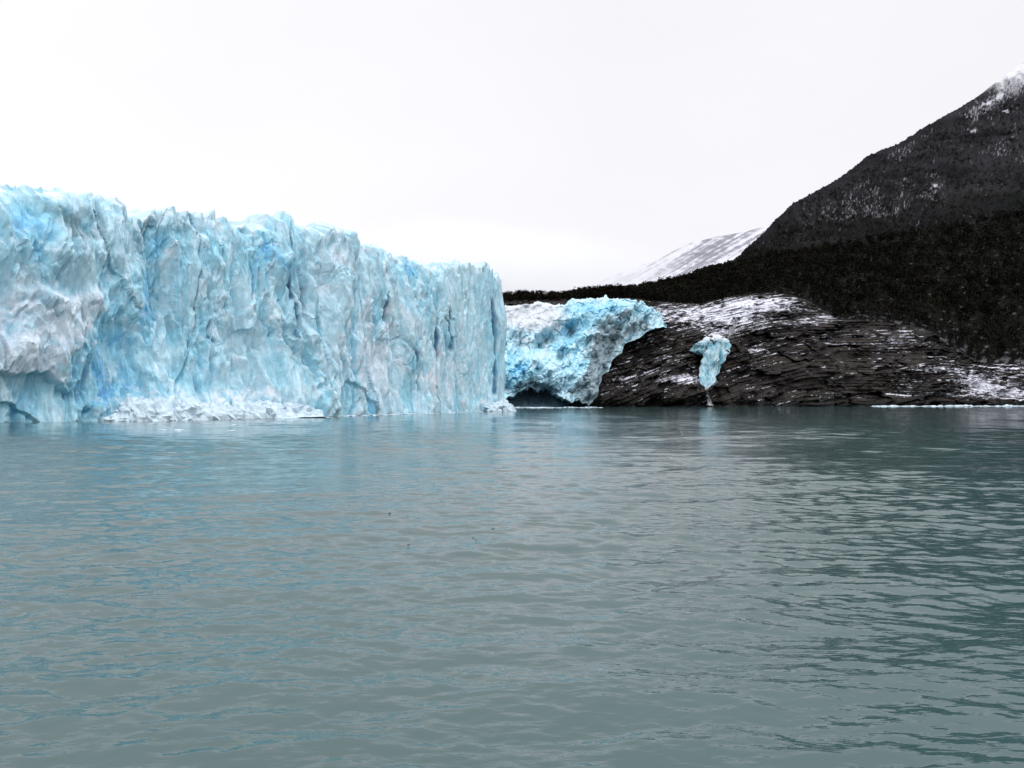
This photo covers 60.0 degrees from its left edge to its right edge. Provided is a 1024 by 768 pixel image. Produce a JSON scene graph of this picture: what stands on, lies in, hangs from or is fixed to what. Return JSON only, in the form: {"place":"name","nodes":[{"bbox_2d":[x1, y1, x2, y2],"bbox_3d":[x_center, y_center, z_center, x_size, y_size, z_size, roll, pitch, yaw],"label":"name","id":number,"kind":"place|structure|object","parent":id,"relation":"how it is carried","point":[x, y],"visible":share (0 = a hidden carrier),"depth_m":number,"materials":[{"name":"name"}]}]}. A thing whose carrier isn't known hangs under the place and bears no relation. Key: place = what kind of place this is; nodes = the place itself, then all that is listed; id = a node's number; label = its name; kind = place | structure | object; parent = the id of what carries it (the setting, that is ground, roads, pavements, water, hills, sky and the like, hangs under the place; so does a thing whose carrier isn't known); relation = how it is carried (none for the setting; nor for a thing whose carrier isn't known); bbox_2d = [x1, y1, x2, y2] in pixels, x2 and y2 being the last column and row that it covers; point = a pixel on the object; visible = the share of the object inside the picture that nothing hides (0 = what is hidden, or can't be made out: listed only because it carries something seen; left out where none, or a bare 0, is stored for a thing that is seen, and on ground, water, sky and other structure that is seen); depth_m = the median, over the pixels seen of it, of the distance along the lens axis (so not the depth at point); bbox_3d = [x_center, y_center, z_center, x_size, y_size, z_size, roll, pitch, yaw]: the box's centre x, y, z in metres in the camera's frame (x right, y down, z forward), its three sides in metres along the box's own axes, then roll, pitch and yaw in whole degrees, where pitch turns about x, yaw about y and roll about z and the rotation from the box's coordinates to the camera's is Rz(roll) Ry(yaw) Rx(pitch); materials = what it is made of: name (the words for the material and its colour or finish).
{"place":"outdoors","nodes":[
{"label":"outdoors","id":0,"kind":"place"},
{"bbox_2d":[0,406,1023,767],"bbox_3d":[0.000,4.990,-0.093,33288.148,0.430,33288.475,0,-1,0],"label":"lake water","id":1,"kind":"structure","parent":0,"point":[834,586],"depth_m":23.11,"materials":[{"name":"teal liquid"}]},
{"bbox_2d":[0,184,506,422],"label":"glacier","id":2,"kind":"object","parent":1,"relation":"on","point":[108,305],"visible":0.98,"depth_m":241.32,"materials":[{"name":"blue ice"}]},
{"bbox_2d":[281,415,300,418],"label":"ice floe","id":3,"kind":"object","parent":1,"relation":"on","point":[294,417],"visible":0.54,"depth_m":239.77,"materials":[{"name":"white ice"}]},
{"bbox_2d":[102,396,515,421],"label":"ice rubble","id":4,"kind":"object","parent":1,"relation":"on","point":[141,408],"visible":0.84,"depth_m":223.93,"materials":[{"name":"white ice"}]},
{"bbox_2d":[300,415,330,417],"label":"ice floe","id":5,"kind":"object","parent":1,"relation":"on","point":[313,416],"visible":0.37,"depth_m":247.68,"materials":[{"name":"white ice"}]},
{"bbox_2d":[504,295,666,406],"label":"glacier tongue","id":6,"kind":"object","parent":1,"relation":"on","point":[561,355],"visible":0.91,"depth_m":677.37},
{"bbox_2d":[0,0,1023,293],"label":"sky","id":7,"kind":"structure","parent":0,"point":[558,145],"materials":[{"name":"white"}]},
{"bbox_2d":[582,224,770,287],"bbox_3d":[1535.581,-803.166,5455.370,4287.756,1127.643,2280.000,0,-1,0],"label":"distant mountain","id":8,"kind":"structure","parent":0,"point":[693,256],"depth_m":5861.77,"materials":[{"name":"white snow"}]},
{"bbox_2d":[504,293,1023,406],"bbox_3d":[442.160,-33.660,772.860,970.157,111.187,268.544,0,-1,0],"label":"rocky hillside","id":9,"kind":"structure","parent":0,"point":[789,351],"depth_m":740.42,"materials":[{"name":"black stone"}]},
{"bbox_2d":[705,384,713,405],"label":"frozen stream","id":10,"kind":"structure","parent":9,"relation":"on","point":[709,402],"depth_m":664.97,"materials":[{"name":"white ice"}]},
{"bbox_2d":[689,334,730,387],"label":"hanging ice block","id":11,"kind":"structure","parent":9,"relation":"on","point":[714,356],"depth_m":710.47,"materials":[{"name":"blue ice"}]},
{"bbox_2d":[727,317,740,340],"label":"frozen waterfall","id":12,"kind":"structure","parent":9,"relation":"on","point":[734,320],"depth_m":756.38,"materials":[{"name":"white ice"}]},
{"bbox_2d":[624,218,1023,363],"bbox_3d":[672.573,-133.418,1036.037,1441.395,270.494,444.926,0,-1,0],"label":"wooded hill","id":13,"kind":"structure","parent":0,"point":[1002,358],"depth_m":904.87,"materials":[{"name":"black plant"}]},
{"bbox_2d":[502,204,1023,362],"bbox_3d":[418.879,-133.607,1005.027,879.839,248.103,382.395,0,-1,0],"label":"forest","id":14,"kind":"object","parent":13,"relation":"on","point":[751,273],"visible":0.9,"depth_m":943.61,"materials":[{"name":"plant"}]},
{"bbox_2d":[943,315,950,327],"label":"beech tree","id":15,"kind":"object","parent":13,"relation":"on","point":[946,321],"visible":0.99,"depth_m":857.16,"materials":[{"name":"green plant"}]},
{"bbox_2d":[642,62,1023,283],"bbox_3d":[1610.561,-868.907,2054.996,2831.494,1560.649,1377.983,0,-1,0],"label":"mountain","id":16,"kind":"structure","parent":0,"point":[1005,88],"depth_m":1770.26,"materials":[{"name":"stone"}]},
{"bbox_2d":[724,96,1023,271],"bbox_3d":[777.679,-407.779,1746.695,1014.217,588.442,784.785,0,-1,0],"label":"mountain forest","id":17,"kind":"object","parent":16,"relation":"on","point":[791,233],"visible":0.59,"depth_m":1714.56,"materials":[{"name":"plant"}]}
]}

